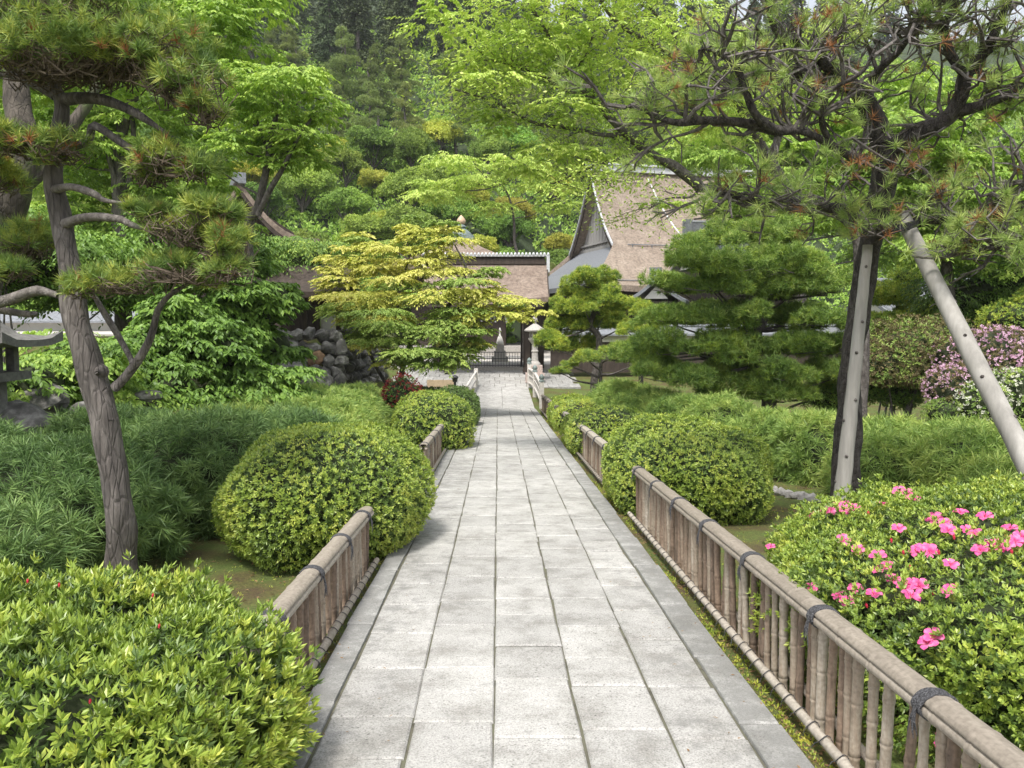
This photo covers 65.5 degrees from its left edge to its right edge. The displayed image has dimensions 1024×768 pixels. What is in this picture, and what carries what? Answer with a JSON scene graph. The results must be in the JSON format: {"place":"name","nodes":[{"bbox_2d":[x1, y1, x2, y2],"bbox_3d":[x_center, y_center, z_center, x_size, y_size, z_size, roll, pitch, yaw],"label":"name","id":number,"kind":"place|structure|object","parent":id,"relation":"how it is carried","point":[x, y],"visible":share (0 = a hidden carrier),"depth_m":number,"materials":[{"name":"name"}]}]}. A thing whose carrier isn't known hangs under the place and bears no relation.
{"place":"outdoors","nodes":[
{"label":"outdoors","id":0,"kind":"place"},
{"bbox_2d":[391,350,549,369],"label":"courtyard gravel","id":1,"kind":"structure","parent":0,"point":[517,361],"depth_m":40.16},
{"bbox_2d":[380,215,520,354],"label":"pyramid hall","id":2,"kind":"structure","parent":1,"relation":"on","point":[510,347],"depth_m":50.91,"materials":[{"name":"brown wood"}]},
{"bbox_2d":[541,162,827,350],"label":"temple hall","id":3,"kind":"structure","parent":1,"relation":"on","point":[627,255],"depth_m":51.72,"materials":[{"name":"brown wood"}]},
{"bbox_2d":[0,0,1023,767],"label":"ground","id":4,"kind":"structure","parent":0,"point":[250,588],"depth_m":8.17,"materials":[{"name":"plant"}]},
{"bbox_2d":[0,399,54,434],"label":"rock","id":5,"kind":"object","parent":4,"relation":"on","point":[31,414],"visible":0.23,"depth_m":9.57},
{"bbox_2d":[0,320,62,414],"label":"stone lantern","id":6,"kind":"object","parent":4,"relation":"on","point":[12,341],"visible":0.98,"depth_m":9.53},
{"bbox_2d":[9,383,69,413],"bbox_3d":[-6.455,0.614,10.887,0.900,1.305,0.686,0,5,0],"label":"rock","id":7,"kind":"object","parent":4,"relation":"on","point":[45,403],"visible":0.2,"depth_m":10.65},
{"bbox_2d":[0,311,142,330],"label":"street wall","id":8,"kind":"structure","parent":4,"relation":"on","point":[46,322],"depth_m":31.29,"materials":[{"name":"white paint"}]},
{"bbox_2d":[0,0,176,295],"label":"broadleaf tree","id":9,"kind":"object","parent":4,"relation":"on","point":[17,104],"visible":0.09,"depth_m":7.99,"materials":[{"name":"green plant"}]},
{"bbox_2d":[3,328,189,415],"bbox_3d":[-6.430,-0.035,11.519,2.847,1.534,3.142,0,5,0],"label":"leafy shrub","id":10,"kind":"object","parent":4,"relation":"on","point":[53,364],"visible":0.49,"depth_m":11.36,"materials":[{"name":"green plant"}]},
{"bbox_2d":[0,414,200,595],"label":"pine hedge","id":11,"kind":"object","parent":4,"relation":"on","point":[52,512],"visible":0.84,"depth_m":6.49,"materials":[{"name":"plant"}]},
{"bbox_2d":[0,0,262,584],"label":"pine tree","id":12,"kind":"object","parent":4,"relation":"on","point":[52,44],"visible":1,"depth_m":5.60,"materials":[{"name":"green plant"}]},
{"bbox_2d":[1,202,282,362],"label":"leafy shrub","id":13,"kind":"object","parent":4,"relation":"on","point":[93,247],"visible":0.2,"depth_m":16.48,"materials":[{"name":"green plant"}]},
{"bbox_2d":[0,0,310,337],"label":"broadleaf tree","id":14,"kind":"object","parent":4,"relation":"on","point":[232,19],"visible":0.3,"depth_m":18.40,"materials":[{"name":"green plant"}]},
{"bbox_2d":[0,549,324,767],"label":"azalea bush","id":15,"kind":"object","parent":4,"relation":"on","point":[110,673],"visible":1,"depth_m":2.77,"materials":[{"name":"green plant"}]},
{"bbox_2d":[28,400,345,541],"bbox_3d":[-3.783,0.872,9.267,4.065,1.534,3.549,0,5,0],"label":"pine hedge","id":16,"kind":"object","parent":4,"relation":"on","point":[200,453],"visible":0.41,"depth_m":8.13,"materials":[{"name":"plant"}]},
{"bbox_2d":[99,293,326,416],"bbox_3d":[-5.211,-0.448,13.912,3.952,2.260,2.633,-3,5,-33],"label":"leafy shrub","id":17,"kind":"object","parent":4,"relation":"on","point":[192,340],"visible":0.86,"depth_m":13.51,"materials":[{"name":"green plant"}]},
{"bbox_2d":[174,241,317,365],"bbox_3d":[-5.638,-1.741,16.887,2.982,2.956,2.601,-2,5,-20],"label":"leafy shrub","id":18,"kind":"object","parent":4,"relation":"on","point":[270,306],"visible":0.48,"depth_m":16.50,"materials":[{"name":"green plant"}]},
{"bbox_2d":[190,172,319,328],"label":"temple hall","id":19,"kind":"structure","parent":4,"relation":"on","point":[274,227],"depth_m":34.52,"materials":[{"name":"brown wood"}]},
{"bbox_2d":[175,53,355,360],"bbox_3d":[-4.852,-2.535,15.790,3.849,7.506,2.637,3,5,32],"label":"broadleaf tree","id":20,"kind":"object","parent":4,"relation":"on","point":[298,148],"visible":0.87,"depth_m":15.45,"materials":[{"name":"green plant"}]},
{"bbox_2d":[245,181,288,215],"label":"hill tree","id":21,"kind":"object","parent":4,"relation":"on","point":[275,199],"visible":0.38,"depth_m":71.26,"materials":[{"name":"green plant"}]},
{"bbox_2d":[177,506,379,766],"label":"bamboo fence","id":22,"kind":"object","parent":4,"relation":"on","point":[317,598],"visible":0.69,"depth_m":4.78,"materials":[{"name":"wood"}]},
{"bbox_2d":[266,0,306,72],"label":"cedar tree","id":23,"kind":"object","parent":4,"relation":"on","point":[295,28],"visible":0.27,"depth_m":111.13,"materials":[{"name":"green plant"}]},
{"bbox_2d":[271,23,308,103],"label":"hill pine","id":24,"kind":"object","parent":4,"relation":"on","point":[289,42],"visible":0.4,"depth_m":98.12,"materials":[{"name":"green plant"}]},
{"bbox_2d":[188,380,393,432],"bbox_3d":[-3.989,0.705,15.859,3.237,1.832,11.214,0,5,-5],"label":"pine hedge","id":25,"kind":"object","parent":4,"relation":"on","point":[358,402],"visible":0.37,"depth_m":13.62,"materials":[{"name":"plant"}]},
{"bbox_2d":[269,162,338,218],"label":"hill tree","id":26,"kind":"object","parent":4,"relation":"on","point":[311,184],"visible":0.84,"depth_m":71.68,"materials":[{"name":"green plant"}]},
{"bbox_2d":[257,266,359,330],"bbox_3d":[-6.620,-2.538,25.881,2.900,2.600,3.400,0,5,0],"label":"wooden hut","id":27,"kind":"object","parent":4,"relation":"on","point":[305,320],"visible":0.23,"depth_m":25.34,"materials":[{"name":"brown wood"}]},
{"bbox_2d":[256,234,384,301],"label":"leafy shrub","id":28,"kind":"object","parent":4,"relation":"on","point":[301,252],"visible":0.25,"depth_m":26.15,"materials":[{"name":"green plant"}]},
{"bbox_2d":[210,420,438,573],"bbox_3d":[-1.663,0.924,7.311,1.955,1.194,2.297,0,5,0],"label":"azalea bush","id":29,"kind":"object","parent":4,"relation":"on","point":[298,496],"visible":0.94,"depth_m":6.54,"materials":[{"name":"green plant"}]},
{"bbox_2d":[307,0,348,60],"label":"cedar tree","id":30,"kind":"object","parent":4,"relation":"on","point":[317,28],"visible":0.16,"depth_m":122.91,"materials":[{"name":"green plant"}]},
{"bbox_2d":[270,327,388,386],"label":"stone wall","id":31,"kind":"structure","parent":4,"relation":"on","point":[340,361],"depth_m":21.77,"materials":[{"name":"stone"}]},
{"bbox_2d":[310,0,348,71],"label":"cedar tree","id":32,"kind":"object","parent":4,"relation":"on","point":[327,40],"visible":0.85,"depth_m":113.53,"materials":[{"name":"green plant"}]},
{"bbox_2d":[324,83,354,140],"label":"hill pine","id":33,"kind":"object","parent":4,"relation":"on","point":[341,126],"visible":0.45,"depth_m":89.14,"materials":[{"name":"green plant"}]},
{"bbox_2d":[314,186,373,228],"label":"hill tree","id":34,"kind":"object","parent":4,"relation":"on","point":[349,199],"visible":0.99,"depth_m":70.56,"materials":[{"name":"green plant"}]},
{"bbox_2d":[320,24,368,110],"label":"hill pine","id":35,"kind":"object","parent":4,"relation":"on","point":[346,57],"visible":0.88,"depth_m":98.59,"materials":[{"name":"green plant"}]},
{"bbox_2d":[321,144,372,187],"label":"hill tree","id":36,"kind":"object","parent":4,"relation":"on","point":[347,160],"visible":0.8,"depth_m":79.05,"materials":[{"name":"green plant"}]},
{"bbox_2d":[334,0,378,70],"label":"cedar tree","id":37,"kind":"object","parent":4,"relation":"on","point":[358,9],"visible":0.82,"depth_m":114.09,"materials":[{"name":"green plant"}]},
{"bbox_2d":[334,213,394,243],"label":"hill tree","id":38,"kind":"object","parent":4,"relation":"on","point":[357,223],"visible":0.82,"depth_m":64.65,"materials":[{"name":"green plant"}]},
{"bbox_2d":[349,80,385,160],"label":"hill pine","id":39,"kind":"object","parent":4,"relation":"on","point":[369,121],"visible":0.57,"depth_m":86.34,"materials":[{"name":"green plant"}]},
{"bbox_2d":[344,124,395,169],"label":"hill tree","id":40,"kind":"object","parent":4,"relation":"on","point":[373,144],"visible":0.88,"depth_m":81.45,"materials":[{"name":"green plant"}]},
{"bbox_2d":[357,168,390,198],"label":"hill tree","id":41,"kind":"object","parent":4,"relation":"on","point":[371,178],"visible":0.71,"depth_m":76.17,"materials":[{"name":"green plant"}]},
{"bbox_2d":[357,42,395,127],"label":"hill pine","id":42,"kind":"object","parent":4,"relation":"on","point":[374,67],"visible":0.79,"depth_m":95.64,"materials":[{"name":"green plant"}]},
{"bbox_2d":[378,0,418,69],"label":"cedar tree","id":43,"kind":"object","parent":4,"relation":"on","point":[393,7],"visible":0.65,"depth_m":113.31,"materials":[{"name":"green plant"}]},
{"bbox_2d":[380,371,423,415],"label":"red shrub","id":44,"kind":"object","parent":4,"relation":"on","point":[399,387],"visible":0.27,"depth_m":18.60,"materials":[{"name":"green plant"}]},
{"bbox_2d":[384,33,424,110],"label":"hill pine","id":45,"kind":"object","parent":4,"relation":"on","point":[394,82],"visible":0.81,"depth_m":99.70,"materials":[{"name":"green plant"}]},
{"bbox_2d":[373,164,438,213],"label":"hill tree","id":46,"kind":"object","parent":4,"relation":"on","point":[393,184],"visible":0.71,"depth_m":70.64,"materials":[{"name":"green plant"}]},
{"bbox_2d":[389,81,425,138],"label":"hill pine","id":47,"kind":"object","parent":4,"relation":"on","point":[404,114],"visible":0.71,"depth_m":86.43,"materials":[{"name":"green plant"}]},
{"bbox_2d":[379,201,436,245],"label":"hill tree","id":48,"kind":"object","parent":4,"relation":"on","point":[390,218],"visible":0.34,"depth_m":64.78,"materials":[{"name":"green plant"}]},
{"bbox_2d":[387,125,433,166],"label":"hill tree","id":49,"kind":"object","parent":4,"relation":"on","point":[407,150],"visible":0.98,"depth_m":81.29,"materials":[{"name":"green plant"}]},
{"bbox_2d":[394,0,435,50],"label":"cedar tree","id":50,"kind":"object","parent":4,"relation":"on","point":[421,34],"visible":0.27,"depth_m":130.60,"materials":[{"name":"green plant"}]},
{"bbox_2d":[419,424,445,477],"bbox_3d":[-1.236,1.039,12.671,0.172,0.707,3.405,0,5,-1],"label":"bamboo fence","id":51,"kind":"object","parent":4,"relation":"on","point":[431,443],"visible":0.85,"depth_m":12.54,"materials":[{"name":"wood"}]},
{"bbox_2d":[308,214,558,384],"bbox_3d":[-2.811,-1.923,22.819,7.448,6.076,4.649,3,5,33],"label":"maple tree","id":52,"kind":"object","parent":4,"relation":"on","point":[370,329],"visible":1,"depth_m":22.57,"materials":[{"name":"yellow plant"}]},
{"bbox_2d":[390,388,476,451],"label":"azalea bush","id":53,"kind":"object","parent":4,"relation":"on","point":[419,417],"visible":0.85,"depth_m":14.69,"materials":[{"name":"green plant"}]},
{"bbox_2d":[419,118,463,156],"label":"hill tree","id":54,"kind":"object","parent":4,"relation":"on","point":[436,131],"visible":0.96,"depth_m":86.77,"materials":[{"name":"green plant"}]},
{"bbox_2d":[426,0,462,75],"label":"cedar tree","id":55,"kind":"object","parent":4,"relation":"on","point":[441,39],"visible":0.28,"depth_m":114.53,"materials":[{"name":"green plant"}]},
{"bbox_2d":[431,26,473,108],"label":"hill pine","id":56,"kind":"object","parent":4,"relation":"on","point":[443,56],"visible":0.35,"depth_m":101.90,"materials":[{"name":"green plant"}]},
{"bbox_2d":[421,194,490,226],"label":"hill tree","id":57,"kind":"object","parent":4,"relation":"on","point":[452,214],"visible":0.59,"depth_m":70.04,"materials":[{"name":"green plant"}]},
{"bbox_2d":[435,82,479,153],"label":"hill pine","id":58,"kind":"object","parent":4,"relation":"on","point":[469,137],"visible":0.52,"depth_m":88.60,"materials":[{"name":"green plant"}]},
{"bbox_2d":[439,383,480,424],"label":"box bush","id":59,"kind":"object","parent":4,"relation":"on","point":[472,399],"visible":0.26,"depth_m":20.09,"materials":[{"name":"green plant"}]},
{"bbox_2d":[452,0,486,101],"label":"cedar tree","id":60,"kind":"object","parent":4,"relation":"on","point":[469,7],"visible":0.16,"depth_m":110.77,"materials":[{"name":"green plant"}]},
{"bbox_2d":[392,370,580,388],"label":"forecourt","id":61,"kind":"structure","parent":4,"relation":"on","point":[514,379],"depth_m":35.11,"materials":[{"name":"stone"}]},
{"bbox_2d":[420,252,549,371],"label":"temple gate","id":62,"kind":"structure","parent":61,"relation":"on","point":[528,278],"depth_m":36.72,"materials":[{"name":"brown wood"}]},
{"bbox_2d":[524,317,543,382],"bbox_3d":[0.980,-1.517,34.186,0.920,2.860,0.906,0,5,0],"label":"stone lantern","id":63,"kind":"object","parent":61,"relation":"on","point":[532,329],"visible":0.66,"depth_m":34.00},
{"bbox_2d":[467,132,510,173],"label":"hill tree","id":64,"kind":"object","parent":4,"relation":"on","point":[488,145],"visible":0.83,"depth_m":82.54,"materials":[{"name":"green plant"}]},
{"bbox_2d":[396,145,587,311],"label":"cherry tree","id":65,"kind":"object","parent":4,"relation":"on","point":[457,190],"visible":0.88,"depth_m":40.92,"materials":[{"name":"green plant"}]},
{"bbox_2d":[474,387,534,408],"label":"bridge deck","id":66,"kind":"structure","parent":4,"relation":"on","point":[504,397],"depth_m":29.86,"materials":[{"name":"stone"}]},
{"bbox_2d":[476,209,536,247],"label":"hill tree","id":67,"kind":"object","parent":4,"relation":"on","point":[501,227],"visible":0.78,"depth_m":70.03,"materials":[{"name":"green plant"}]},
{"bbox_2d":[0,11,1023,342],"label":"undergrowth","id":68,"kind":"object","parent":4,"relation":"on","point":[396,165],"visible":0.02,"depth_m":87.50,"materials":[{"name":"plant"}]},
{"bbox_2d":[492,195,536,220],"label":"hill tree","id":69,"kind":"object","parent":4,"relation":"on","point":[525,208],"visible":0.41,"depth_m":74.79,"materials":[{"name":"green plant"}]},
{"bbox_2d":[492,125,540,166],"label":"hill tree","id":70,"kind":"object","parent":4,"relation":"on","point":[516,137],"visible":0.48,"depth_m":85.11,"materials":[{"name":"green plant"}]},
{"bbox_2d":[527,358,544,408],"bbox_3d":[0.870,-0.103,30.285,0.200,1.548,6.005,0,5,-3],"label":"bridge railing","id":71,"kind":"object","parent":4,"relation":"on","point":[535,381],"visible":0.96,"depth_m":30.16,"materials":[{"name":"white wood"}]},
{"bbox_2d":[290,409,814,767],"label":"kerb","id":72,"kind":"structure","parent":4,"relation":"on","point":[772,742],"depth_m":4.61,"materials":[{"name":"stone"}]},
{"bbox_2d":[541,232,573,250],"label":"hill tree","id":73,"kind":"object","parent":4,"relation":"on","point":[557,240],"visible":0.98,"depth_m":75.86,"materials":[{"name":"yellow plant"}]},
{"bbox_2d":[305,412,833,767],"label":"verge weeds","id":74,"kind":"object","parent":4,"relation":"on","point":[779,717],"visible":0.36,"depth_m":4.37,"materials":[{"name":"green plant"}]},
{"bbox_2d":[546,391,598,430],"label":"azalea bush","id":75,"kind":"object","parent":4,"relation":"on","point":[568,403],"visible":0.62,"depth_m":19.30,"materials":[{"name":"green plant"}]},
{"bbox_2d":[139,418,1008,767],"bbox_3d":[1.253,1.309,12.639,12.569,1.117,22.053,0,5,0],"label":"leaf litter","id":76,"kind":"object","parent":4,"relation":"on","point":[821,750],"visible":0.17,"depth_m":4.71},
{"bbox_2d":[561,411,608,483],"bbox_3d":[1.181,0.985,13.920,0.206,0.915,6.905,0,5,-1],"label":"bamboo fence","id":77,"kind":"object","parent":4,"relation":"on","point":[593,442],"visible":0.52,"depth_m":12.13,"materials":[{"name":"wood"}]},
{"bbox_2d":[532,263,640,392],"bbox_3d":[2.540,-1.478,25.985,3.933,4.972,2.466,0,5,0],"label":"garden pine","id":78,"kind":"object","parent":4,"relation":"on","point":[595,291],"visible":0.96,"depth_m":25.67,"materials":[{"name":"green plant"}]},
{"bbox_2d":[548,344,630,385],"bbox_3d":[2.855,-0.068,23.752,4.040,2.346,1.824,4,6,42],"label":"garden pine","id":79,"kind":"object","parent":4,"relation":"on","point":[585,354],"visible":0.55,"depth_m":23.79,"materials":[{"name":"green plant"}]},
{"bbox_2d":[559,403,646,456],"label":"azalea bush","id":80,"kind":"object","parent":4,"relation":"on","point":[603,421],"visible":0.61,"depth_m":13.95,"materials":[{"name":"green plant"}]},
{"bbox_2d":[372,0,900,417],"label":"cherry tree","id":81,"kind":"object","parent":4,"relation":"on","point":[513,64],"visible":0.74,"depth_m":12.48,"materials":[{"name":"green plant"}]},
{"bbox_2d":[615,298,660,383],"bbox_3d":[3.775,-0.750,23.742,1.531,3.672,1.153,0,5,0],"label":"garden pine","id":82,"kind":"object","parent":4,"relation":"on","point":[625,328],"visible":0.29,"depth_m":23.67,"materials":[{"name":"green plant"}]},
{"bbox_2d":[633,267,688,323],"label":"tiled building","id":83,"kind":"structure","parent":4,"relation":"on","point":[645,293],"depth_m":40.61,"materials":[{"name":"grey tile"}]},
{"bbox_2d":[600,411,774,525],"bbox_3d":[2.021,0.914,9.216,2.024,1.135,2.376,0,5,0],"label":"azalea bush","id":84,"kind":"object","parent":4,"relation":"on","point":[718,471],"visible":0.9,"depth_m":8.46,"materials":[{"name":"green plant"}]},
{"bbox_2d":[550,324,843,371],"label":"garden wall","id":85,"kind":"structure","parent":4,"relation":"on","point":[556,357],"depth_m":36.01,"materials":[{"name":"white paint"}]},
{"bbox_2d":[606,197,872,409],"bbox_3d":[4.939,-1.457,17.210,5.616,5.481,3.632,0,5,0],"label":"garden pine","id":86,"kind":"object","parent":4,"relation":"on","point":[742,362],"visible":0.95,"depth_m":16.29,"materials":[{"name":"green plant"}]},
{"bbox_2d":[670,219,808,323],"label":"tiled building","id":87,"kind":"structure","parent":4,"relation":"on","point":[692,225],"depth_m":42.19,"materials":[{"name":"grey tile"}]},
{"bbox_2d":[544,0,1023,515],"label":"propped pine","id":88,"kind":"object","parent":4,"relation":"on","point":[873,222],"visible":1,"depth_m":7.02,"materials":[{"name":"green plant"}]},
{"bbox_2d":[584,377,1023,505],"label":"pine hedge","id":89,"kind":"object","parent":4,"relation":"on","point":[896,448],"visible":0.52,"depth_m":10.83,"materials":[{"name":"plant"}]},
{"bbox_2d":[642,57,988,302],"bbox_3d":[14.967,-7.433,37.313,17.811,13.934,7.065,0,5,0],"label":"broadleaf tree","id":90,"kind":"object","parent":4,"relation":"on","point":[702,153],"visible":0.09,"depth_m":36.93,"materials":[{"name":"green plant"}]},
{"bbox_2d":[627,466,1023,767],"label":"bamboo fence","id":91,"kind":"object","parent":4,"relation":"on","point":[686,538],"visible":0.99,"depth_m":3.58,"materials":[{"name":"wood"}]},
{"bbox_2d":[830,245,872,526],"bbox_3d":[3.456,0.078,8.132,0.343,2.966,0.177,0,5,0],"label":"wooden prop","id":92,"kind":"object","parent":4,"relation":"on","point":[844,471],"visible":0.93,"depth_m":8.08,"materials":[{"name":"grey wood"}]},
{"bbox_2d":[800,379,925,411],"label":"dark shrub","id":93,"kind":"object","parent":4,"relation":"on","point":[899,396],"visible":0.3,"depth_m":16.72,"materials":[{"name":"green plant"}]},
{"bbox_2d":[721,62,1023,326],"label":"broadleaf tree","id":94,"kind":"object","parent":4,"relation":"on","point":[906,186],"visible":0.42,"depth_m":17.72,"materials":[{"name":"green plant"}]},
{"bbox_2d":[746,467,1023,766],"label":"azalea bush","id":95,"kind":"object","parent":4,"relation":"on","point":[925,582],"visible":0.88,"depth_m":3.82,"materials":[{"name":"green plant"}]},
{"bbox_2d":[866,0,904,58],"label":"cedar tree","id":96,"kind":"object","parent":4,"relation":"on","point":[886,37],"visible":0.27,"depth_m":181.74,"materials":[{"name":"green plant"}]},
{"bbox_2d":[870,264,940,419],"bbox_3d":[10.118,-1.004,20.979,2.584,4.359,1.792,-2,5,-26],"label":"golden conifer","id":97,"kind":"object","parent":4,"relation":"on","point":[887,291],"visible":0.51,"depth_m":20.57,"materials":[{"name":"green plant"}]},
{"bbox_2d":[869,312,976,422],"bbox_3d":[8.352,-0.116,16.602,3.262,2.844,1.752,-1,5,-18],"label":"rusty shrub","id":98,"kind":"object","parent":4,"relation":"on","point":[897,359],"visible":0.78,"depth_m":15.97,"materials":[{"name":"green plant"}]},
{"bbox_2d":[919,397,966,422],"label":"dark shrub","id":99,"kind":"object","parent":4,"relation":"on","point":[945,408],"visible":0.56,"depth_m":14.56,"materials":[{"name":"green plant"}]},
{"bbox_2d":[895,212,1023,483],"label":"wooden prop","id":100,"kind":"object","parent":4,"relation":"on","point":[1001,412],"visible":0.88,"depth_m":6.82,"materials":[{"name":"grey wood"}]},
{"bbox_2d":[899,249,1023,331],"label":"dark shrub","id":101,"kind":"object","parent":4,"relation":"on","point":[970,300],"visible":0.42,"depth_m":18.47,"materials":[{"name":"green plant"}]},
{"bbox_2d":[919,322,1023,405],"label":"rhododendron","id":102,"kind":"object","parent":4,"relation":"on","point":[1004,347],"visible":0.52,"depth_m":15.05,"materials":[{"name":"pink plant"}]},
{"bbox_2d":[953,365,1023,427],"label":"rhododendron","id":103,"kind":"object","parent":4,"relation":"on","point":[969,401],"visible":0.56,"depth_m":14.29,"materials":[{"name":"white plant"}]},
{"bbox_2d":[972,286,1023,332],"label":"shrub","id":104,"kind":"object","parent":4,"relation":"on","point":[1010,313],"visible":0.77,"depth_m":16.83,"materials":[{"name":"green plant"}]},
{"bbox_2d":[304,408,766,767],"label":"path","id":105,"kind":"structure","parent":0,"point":[537,725],"depth_m":4.51,"materials":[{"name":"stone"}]},
{"bbox_2d":[511,0,1023,41],"label":"sky","id":106,"kind":"structure","parent":0,"point":[744,4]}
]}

